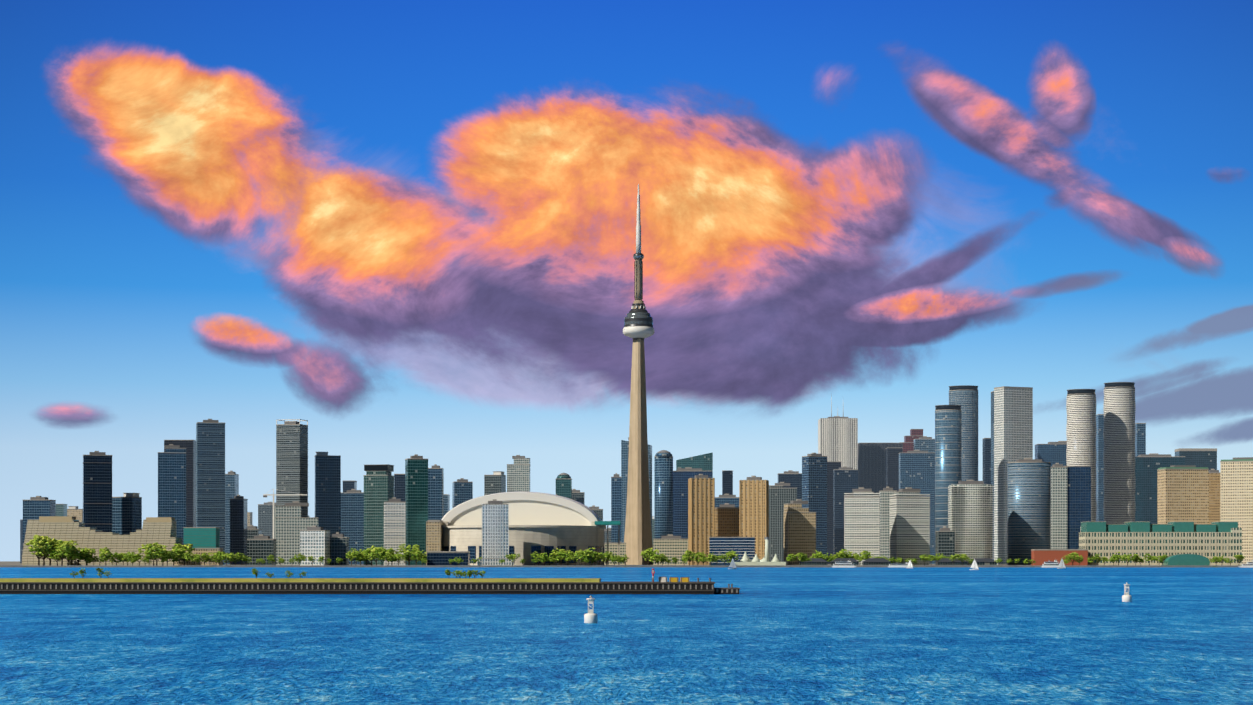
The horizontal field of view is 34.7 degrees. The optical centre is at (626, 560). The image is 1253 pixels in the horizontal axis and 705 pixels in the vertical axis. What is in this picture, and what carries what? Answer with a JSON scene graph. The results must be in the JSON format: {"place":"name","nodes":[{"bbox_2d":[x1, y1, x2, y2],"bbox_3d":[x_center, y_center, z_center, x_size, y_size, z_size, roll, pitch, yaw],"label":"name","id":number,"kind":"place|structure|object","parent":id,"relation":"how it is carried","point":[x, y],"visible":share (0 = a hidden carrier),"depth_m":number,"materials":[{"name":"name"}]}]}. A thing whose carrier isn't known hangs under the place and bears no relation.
{"place":"outdoors","nodes":[
{"label":"outdoors","id":0,"kind":"place"},
{"bbox_2d":[23,496,55,546],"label":"building","id":1,"kind":"structure","parent":0,"point":[35,508],"depth_m":3008.65,"materials":[{"name":"glass"}]},
{"bbox_2d":[83,451,111,531],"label":"building","id":2,"kind":"structure","parent":0,"point":[97,490],"depth_m":2757.02,"materials":[{"name":"glass"}]},
{"bbox_2d":[112,493,141,534],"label":"building","id":3,"kind":"structure","parent":0,"point":[127,514],"depth_m":2807.37,"materials":[{"name":"glass"}]},
{"bbox_2d":[158,444,185,544],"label":"building","id":4,"kind":"structure","parent":0,"point":[172,481],"depth_m":3006.77,"materials":[{"name":"glass"}]},
{"bbox_2d":[164,440,195,526],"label":"building","id":5,"kind":"structure","parent":0,"point":[189,446],"depth_m":3306.16,"materials":[{"name":"glass"}]},
{"bbox_2d":[196,419,224,564],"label":"building","id":6,"kind":"structure","parent":0,"point":[210,472],"depth_m":2955.13,"materials":[{"name":"glass"}]},
{"bbox_2d":[225,471,238,563],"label":"building","id":7,"kind":"structure","parent":0,"point":[231,484],"depth_m":3305.19,"materials":[{"name":"glass"}]},
{"bbox_2d":[230,495,247,564],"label":"building","id":8,"kind":"structure","parent":0,"point":[238,523],"depth_m":3004.11,"materials":[{"name":"glass"}]},
{"bbox_2d":[247,525,261,538],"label":"building","id":9,"kind":"structure","parent":0,"point":[252,531],"depth_m":3053.95,"materials":[{"name":"concrete"}]},
{"bbox_2d":[247,534,276,564],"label":"building","id":10,"kind":"structure","parent":0,"point":[262,546],"depth_m":2602.49,"materials":[{"name":"concrete"}]},
{"bbox_2d":[276,419,307,516],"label":"building","id":11,"kind":"structure","parent":0,"point":[291,457],"depth_m":2904.14,"materials":[{"name":"glass"}]},
{"bbox_2d":[275,501,318,564],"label":"building","id":12,"kind":"structure","parent":0,"point":[290,522],"depth_m":2701.49,"materials":[{"name":"concrete"}]},
{"bbox_2d":[300,525,329,564],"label":"building","id":13,"kind":"structure","parent":0,"point":[315,541],"depth_m":2481.76,"materials":[{"name":"concrete"}]},
{"bbox_2d":[314,452,340,536],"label":"building","id":14,"kind":"structure","parent":0,"point":[327,490],"depth_m":2952.39,"materials":[{"name":"glass"}]},
{"bbox_2d":[330,532,348,564],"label":"building","id":15,"kind":"structure","parent":0,"point":[339,545],"depth_m":2500.78,"materials":[{"name":"glass"}]},
{"bbox_2d":[343,480,356,491],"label":"building","id":16,"kind":"structure","parent":0,"point":[350,485],"depth_m":3602.96,"materials":[{"name":"glass"}]},
{"bbox_2d":[341,489,363,564],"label":"building","id":17,"kind":"structure","parent":0,"point":[352,514],"depth_m":3201.93,"materials":[{"name":"glass"}]},
{"bbox_2d":[363,464,393,564],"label":"building","id":18,"kind":"structure","parent":0,"point":[378,485],"depth_m":2751.36,"materials":[{"name":"glass"}]},
{"bbox_2d":[384,497,405,564],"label":"building","id":19,"kind":"structure","parent":0,"point":[394,523],"depth_m":2600.13,"materials":[{"name":"concrete"}]},
{"bbox_2d":[394,474,404,501],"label":"building","id":20,"kind":"structure","parent":0,"point":[399,486],"depth_m":3301.03,"materials":[{"name":"glass"}]},
{"bbox_2d":[405,454,427,564],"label":"building","id":21,"kind":"structure","parent":0,"point":[416,489],"depth_m":2700.19,"materials":[{"name":"glass"}]},
{"bbox_2d":[428,464,443,519],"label":"building","id":22,"kind":"structure","parent":0,"point":[435,492],"depth_m":2999.75,"materials":[{"name":"glass"}]},
{"bbox_2d":[444,494,449,514],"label":"building","id":23,"kind":"structure","parent":0,"point":[446,503],"depth_m":3299.91,"materials":[{"name":"glass"}]},
{"bbox_2d":[452,478,472,507],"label":"building","id":24,"kind":"structure","parent":0,"point":[462,490],"depth_m":3300.12,"materials":[{"name":"glass"}]},
{"bbox_2d":[484,471,505,494],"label":"building","id":25,"kind":"structure","parent":0,"point":[495,482],"depth_m":3300.29,"materials":[{"name":"glass"}]},
{"bbox_2d":[507,455,530,491],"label":"building","id":26,"kind":"structure","parent":0,"point":[518,475],"depth_m":3698.59,"materials":[{"name":"concrete"}]},
{"bbox_2d":[556,473,571,498],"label":"building","id":27,"kind":"structure","parent":0,"point":[563,484],"depth_m":3297.11,"materials":[{"name":"glass"}]},
{"bbox_2d":[572,489,584,504],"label":"building","id":28,"kind":"structure","parent":0,"point":[578,496],"depth_m":3346.75,"materials":[{"name":"glass"}]},
{"bbox_2d":[589,505,602,520],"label":"building","id":29,"kind":"structure","parent":0,"point":[598,511],"depth_m":3296.20,"materials":[{"name":"concrete"}]},
{"bbox_2d":[611,473,621,542],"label":"building","id":30,"kind":"structure","parent":0,"point":[616,497],"depth_m":3095.75,"materials":[{"name":"glass"}]},
{"bbox_2d":[0,561,1241,566],"bbox_3d":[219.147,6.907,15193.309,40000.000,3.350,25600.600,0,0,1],"label":"shoreline","id":31,"kind":"structure","parent":0,"point":[10,564],"depth_m":2396.45,"materials":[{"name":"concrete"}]},
{"bbox_2d":[20,519,22,562],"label":"building","id":32,"kind":"structure","parent":31,"relation":"on","point":[21,536],"depth_m":4655.66,"materials":[{"name":"glass"}]},
{"bbox_2d":[56,504,66,515],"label":"building","id":33,"kind":"structure","parent":31,"relation":"on","point":[61,509],"depth_m":4323.17,"materials":[{"name":"glass"}]},
{"bbox_2d":[67,506,82,521],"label":"building","id":34,"kind":"structure","parent":31,"relation":"on","point":[75,511],"depth_m":3984.27,"materials":[{"name":"concrete"}]},
{"bbox_2d":[22,516,181,564],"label":"terraced condos","id":35,"kind":"structure","parent":31,"relation":"on","point":[161,530],"depth_m":2517.20,"materials":[{"name":"concrete"},{"name":"glass"}]},
{"bbox_2d":[174,548,222,564],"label":"building","id":36,"kind":"structure","parent":31,"relation":"on","point":[201,551],"depth_m":2473.16,"materials":[{"name":"concrete"}]},
{"bbox_2d":[183,527,219,547],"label":"teal building","id":37,"kind":"structure","parent":31,"relation":"on","point":[202,537],"depth_m":2523.32,"materials":[{"name":"concrete"}]},
{"bbox_2d":[247,512,252,525],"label":"building","id":38,"kind":"structure","parent":31,"relation":"on","point":[249,518],"depth_m":4675.09,"materials":[{"name":"concrete"}]},
{"bbox_2d":[258,502,275,538],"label":"building","id":39,"kind":"structure","parent":31,"relation":"on","point":[265,517],"depth_m":4447.31,"materials":[{"name":"concrete"}]},
{"bbox_2d":[263,489,306,538],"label":"tower crane","id":40,"kind":"object","parent":31,"relation":"on","point":[266,495],"visible":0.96,"depth_m":2721.51,"materials":[{"name":"white paint"}]},
{"bbox_2d":[426,520,442,564],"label":"building","id":41,"kind":"structure","parent":31,"relation":"on","point":[434,535],"depth_m":2529.07,"materials":[{"name":"beige concrete"}]},
{"bbox_2d":[427,551,469,564],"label":"building","id":42,"kind":"structure","parent":31,"relation":"on","point":[438,557],"depth_m":2438.66,"materials":[{"name":"glass"}]},
{"bbox_2d":[477,499,513,564],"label":"building","id":43,"kind":"structure","parent":31,"relation":"on","point":[495,531],"depth_m":2437.63,"materials":[{"name":"concrete"}]},
{"bbox_2d":[442,491,605,564],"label":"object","id":44,"kind":"structure","parent":31,"relation":"on","point":[540,523],"depth_m":2552.16,"materials":[{"name":"concrete"}]},
{"bbox_2d":[604,528,610,542],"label":"building","id":45,"kind":"structure","parent":31,"relation":"on","point":[609,535],"depth_m":4182.23,"materials":[{"name":"concrete"}]},
{"bbox_2d":[595,521,620,564],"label":"teal canopy","id":46,"kind":"object","parent":31,"relation":"on","point":[607,523],"visible":0.6,"depth_m":2544.82,"materials":[{"name":"metal"}]},
{"bbox_2d":[604,543,625,564],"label":"building base","id":47,"kind":"object","parent":31,"relation":"on","point":[613,547],"visible":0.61,"depth_m":2795.72,"materials":[{"name":"concrete"}]},
{"bbox_2d":[25,535,1244,564],"bbox_3d":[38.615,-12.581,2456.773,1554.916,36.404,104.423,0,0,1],"label":"waterfront trees","id":48,"kind":"object","parent":31,"relation":"on","point":[49,548],"visible":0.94,"depth_m":2441.23,"materials":[{"name":"green plant"}]},
{"bbox_2d":[653,534,687,564],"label":"building base","id":49,"kind":"object","parent":31,"relation":"on","point":[670,546],"visible":0.77,"depth_m":2754.60,"materials":[{"name":"concrete"}]},
{"bbox_2d":[735,537,785,564],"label":"pavilion tent roofs","id":50,"kind":"structure","parent":31,"relation":"on","point":[756,560],"depth_m":2452.50,"materials":[{"name":"fabric"}]},
{"bbox_2d":[818,393,857,468],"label":"skyscraper","id":51,"kind":"structure","parent":31,"relation":"on","point":[837,438],"depth_m":4188.84,"materials":[{"name":"concrete"}]},
{"bbox_2d":[858,443,902,494],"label":"building","id":52,"kind":"structure","parent":31,"relation":"on","point":[872,466],"depth_m":4287.85,"materials":[{"name":"glass"}]},
{"bbox_2d":[886,448,901,491],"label":"building","id":53,"kind":"structure","parent":31,"relation":"on","point":[892,467],"depth_m":4087.68,"materials":[{"name":"glass"}]},
{"bbox_2d":[799,558,996,564],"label":"quay sheds","id":54,"kind":"object","parent":31,"relation":"on","point":[884,561],"visible":0.67,"depth_m":2442.07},
{"bbox_2d":[899,429,922,452],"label":"skyscraper","id":55,"kind":"structure","parent":31,"relation":"on","point":[908,443],"depth_m":4487.34,"materials":[{"name":"concrete"}]},
{"bbox_2d":[1051,463,1066,548],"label":"building","id":56,"kind":"structure","parent":31,"relation":"on","point":[1058,506],"depth_m":2886.39,"materials":[{"name":"concrete"}]},
{"bbox_2d":[1063,466,1090,548],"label":"building","id":57,"kind":"structure","parent":31,"relation":"on","point":[1078,495],"depth_m":2886.19,"materials":[{"name":"blue glass"}]},
{"bbox_2d":[1079,522,1241,564],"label":"waterfront building","id":58,"kind":"structure","parent":31,"relation":"on","point":[1208,541],"depth_m":2466.22,"materials":[{"name":"beige concrete"}]},
{"bbox_2d":[1162,554,1209,564],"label":"glass pavilion","id":59,"kind":"structure","parent":31,"relation":"on","point":[1185,559],"depth_m":2410.58,"materials":[{"name":"teal glass"}]},
{"bbox_2d":[0,567,1252,704],"bbox_3d":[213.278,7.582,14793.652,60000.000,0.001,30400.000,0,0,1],"label":"lake water","id":60,"kind":"structure","parent":0,"point":[936,636],"depth_m":191.51,"materials":[{"name":"blue liquid"}]},
{"bbox_2d":[0,578,739,593],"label":"pier","id":61,"kind":"structure","parent":60,"relation":"in","point":[302,586],"depth_m":458.41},
{"bbox_2d":[69,568,485,578],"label":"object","id":62,"kind":"object","parent":61,"relation":"on","point":[469,573],"visible":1,"depth_m":466.03,"materials":[{"name":"green plant"}]},
{"bbox_2d":[659,577,688,581],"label":"pier equipment crates","id":63,"kind":"object","parent":61,"relation":"on","point":[674,579],"visible":1,"depth_m":462.08,"materials":[{"name":"yellow metal"}]},
{"bbox_2d":[584,596,596,622],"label":"buoy","id":64,"kind":"object","parent":60,"relation":"on","point":[590,616],"visible":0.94,"depth_m":245.10,"materials":[{"name":"white paint"}]},
{"bbox_2d":[832,560,855,567],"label":"ferry","id":65,"kind":"object","parent":60,"relation":"on","point":[848,564],"visible":1,"depth_m":2319.06,"materials":[{"name":"white paint"}]},
{"bbox_2d":[888,562,910,566],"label":"ferry","id":66,"kind":"object","parent":60,"relation":"on","point":[898,565],"visible":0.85,"depth_m":2348.11,"materials":[{"name":"white paint"}]},
{"bbox_2d":[969,559,978,569],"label":"sailboat","id":67,"kind":"object","parent":60,"relation":"on","point":[974,565],"visible":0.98,"depth_m":1691.01,"materials":[{"name":"white fabric"}]},
{"bbox_2d":[1041,560,1059,567],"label":"ferry","id":68,"kind":"object","parent":60,"relation":"on","point":[1054,564],"visible":0.92,"depth_m":2335.53,"materials":[{"name":"white paint"}]},
{"bbox_2d":[1122,582,1131,601],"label":"buoy","id":69,"kind":"object","parent":60,"relation":"on","point":[1126,597],"visible":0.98,"depth_m":372.10,"materials":[{"name":"white paint"}]},
{"bbox_2d":[1238,560,1252,567],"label":"boat","id":70,"kind":"object","parent":60,"relation":"on","point":[1249,565],"visible":1,"depth_m":2322.22,"materials":[{"name":"white paint"}]},
{"bbox_2d":[0,0,1252,560],"label":"sky","id":71,"kind":"structure","parent":0,"point":[400,230],"materials":[{"name":"blue"}]},
{"bbox_2d":[621,437,651,542],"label":"building","id":72,"kind":"structure","parent":0,"point":[624,457],"depth_m":3298.53,"materials":[{"name":"glass"}]},
{"bbox_2d":[623,184,653,564],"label":"observation tower","id":73,"kind":"structure","parent":0,"point":[638,328],"depth_m":2922.48,"materials":[{"name":"concrete"}]},
{"bbox_2d":[654,450,672,538],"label":"building","id":74,"kind":"structure","parent":0,"point":[663,492],"depth_m":3196.43,"materials":[{"name":"glass"}]},
{"bbox_2d":[673,467,711,538],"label":"building","id":75,"kind":"structure","parent":0,"point":[681,476],"depth_m":3294.23,"materials":[{"name":"glass"}]},
{"bbox_2d":[676,452,712,477],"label":"building","id":76,"kind":"structure","parent":0,"point":[704,462],"depth_m":3643.64,"materials":[{"name":"glass"}]},
{"bbox_2d":[688,474,714,564],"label":"building","id":77,"kind":"structure","parent":0,"point":[701,509],"depth_m":2693.94,"materials":[{"name":"concrete"}]},
{"bbox_2d":[715,503,738,536],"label":"building","id":78,"kind":"structure","parent":0,"point":[726,519],"depth_m":2743.48,"materials":[{"name":"concrete"}]},
{"bbox_2d":[715,494,738,506],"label":"building","id":79,"kind":"structure","parent":0,"point":[726,498],"depth_m":3293.16,"materials":[{"name":"glass"}]},
{"bbox_2d":[722,470,732,494],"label":"building","id":80,"kind":"structure","parent":0,"point":[727,481],"depth_m":3692.86,"materials":[{"name":"glass"}]},
{"bbox_2d":[709,537,754,564],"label":"office building","id":81,"kind":"structure","parent":0,"point":[721,546],"depth_m":2493.44,"materials":[{"name":"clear glass"}]},
{"bbox_2d":[739,476,768,559],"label":"building","id":82,"kind":"structure","parent":0,"point":[753,506],"depth_m":2692.71,"materials":[{"name":"concrete"}]},
{"bbox_2d":[769,482,796,561],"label":"building","id":83,"kind":"structure","parent":0,"point":[780,496],"depth_m":3291.91,"materials":[{"name":"concrete"}]},
{"bbox_2d":[777,470,801,498],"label":"building","id":84,"kind":"structure","parent":0,"point":[793,478],"depth_m":3691.08,"materials":[{"name":"glass"}]},
{"bbox_2d":[783,499,815,564],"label":"building","id":85,"kind":"structure","parent":0,"point":[799,529],"depth_m":2742.70,"materials":[{"name":"concrete"}]},
{"bbox_2d":[802,453,826,557],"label":"building","id":86,"kind":"structure","parent":0,"point":[814,480],"depth_m":3393.22,"materials":[{"name":"glass"}]},
{"bbox_2d":[827,461,841,563],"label":"building","id":87,"kind":"structure","parent":0,"point":[832,466],"depth_m":3889.81,"materials":[{"name":"glass"}]},
{"bbox_2d":[833,466,857,556],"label":"building","id":88,"kind":"structure","parent":0,"point":[845,479],"depth_m":3789.67,"materials":[{"name":"glass"}]},
{"bbox_2d":[844,487,879,564],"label":"building","id":89,"kind":"structure","parent":0,"point":[861,519],"depth_m":2691.06,"materials":[{"name":"concrete"}]},
{"bbox_2d":[879,486,896,558],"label":"building","id":90,"kind":"structure","parent":0,"point":[886,493],"depth_m":2890.03,"materials":[{"name":"concrete"}]},
{"bbox_2d":[890,487,929,564],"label":"building","id":91,"kind":"structure","parent":0,"point":[909,523],"depth_m":2740.56,"materials":[{"name":"concrete"}]},
{"bbox_2d":[899,450,934,563],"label":"building","id":92,"kind":"structure","parent":0,"point":[916,469],"depth_m":3887.22,"materials":[{"name":"glass"}]},
{"bbox_2d":[914,436,934,452],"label":"building","id":93,"kind":"structure","parent":0,"point":[924,443],"depth_m":4086.73,"materials":[{"name":"glass"}]},
{"bbox_2d":[935,526,954,560],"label":"building","id":94,"kind":"structure","parent":0,"point":[945,541],"depth_m":2589.43,"materials":[{"name":"concrete"}]},
{"bbox_2d":[935,405,961,563],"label":"building","id":95,"kind":"structure","parent":0,"point":[948,444],"depth_m":3290.85,"materials":[{"name":"glass"}]},
{"bbox_2d":[949,385,977,480],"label":"building","id":96,"kind":"structure","parent":0,"point":[965,397],"depth_m":3588.10,"materials":[{"name":"glass"}]},
{"bbox_2d":[948,480,993,559],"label":"building","id":97,"kind":"structure","parent":0,"point":[970,513],"depth_m":2690.00,"materials":[{"name":"concrete"}]},
{"bbox_2d":[983,438,990,484],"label":"building","id":98,"kind":"structure","parent":0,"point":[986,460],"depth_m":3685.86,"materials":[{"name":"glass"}]},
{"bbox_2d":[991,391,993,559],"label":"building","id":99,"kind":"structure","parent":0,"point":[992,437],"depth_m":3439.13,"materials":[{"name":"concrete"}]},
{"bbox_2d":[994,386,1032,563],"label":"building","id":100,"kind":"structure","parent":0,"point":[1013,424],"depth_m":3387.22,"materials":[{"name":"concrete"}]},
{"bbox_2d":[1007,458,1050,564],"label":"building","id":101,"kind":"structure","parent":0,"point":[1028,504],"depth_m":2740.41,"materials":[{"name":"glass"}]},
{"bbox_2d":[1035,441,1066,466],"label":"building","id":102,"kind":"structure","parent":0,"point":[1053,452],"depth_m":3686.18,"materials":[{"name":"blue glass"}]},
{"bbox_2d":[1031,549,1087,564],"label":"brick building","id":103,"kind":"structure","parent":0,"point":[1040,556],"depth_m":2457.73,"materials":[{"name":"red brick"}]},
{"bbox_2d":[1066,389,1096,521],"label":"building","id":104,"kind":"structure","parent":0,"point":[1081,429],"depth_m":3287.68,"materials":[{"name":"concrete"}]},
{"bbox_2d":[1096,414,1103,521],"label":"building","id":105,"kind":"structure","parent":0,"point":[1099,467],"depth_m":3682.85,"materials":[{"name":"glass"}]},
{"bbox_2d":[1103,382,1135,523],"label":"building","id":106,"kind":"structure","parent":0,"point":[1119,454],"depth_m":3336.11,"materials":[{"name":"concrete"},{"name":"glass"}]},
{"bbox_2d":[1135,423,1145,455],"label":"building","id":107,"kind":"structure","parent":0,"point":[1140,441],"depth_m":3681.75,"materials":[{"name":"glass"}]},
{"bbox_2d":[1135,453,1184,523],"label":"building","id":108,"kind":"structure","parent":0,"point":[1147,466],"depth_m":3482.28,"materials":[{"name":"blue glass"}]},
{"bbox_2d":[1157,465,1208,523],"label":"building","id":109,"kind":"structure","parent":0,"point":[1182,493],"depth_m":2784.98,"materials":[{"name":"concrete"}]},
{"bbox_2d":[1175,448,1216,469],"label":"building","id":110,"kind":"structure","parent":0,"point":[1202,457],"depth_m":3779.71,"materials":[{"name":"blue glass"}]},
{"bbox_2d":[1209,469,1219,523],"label":"building","id":111,"kind":"structure","parent":0,"point":[1214,495],"depth_m":2982.69,"materials":[{"name":"concrete"}]},
{"bbox_2d":[1220,457,1252,563],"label":"building","id":112,"kind":"structure","parent":0,"point":[1236,489],"depth_m":2735.74,"materials":[{"name":"concrete"}]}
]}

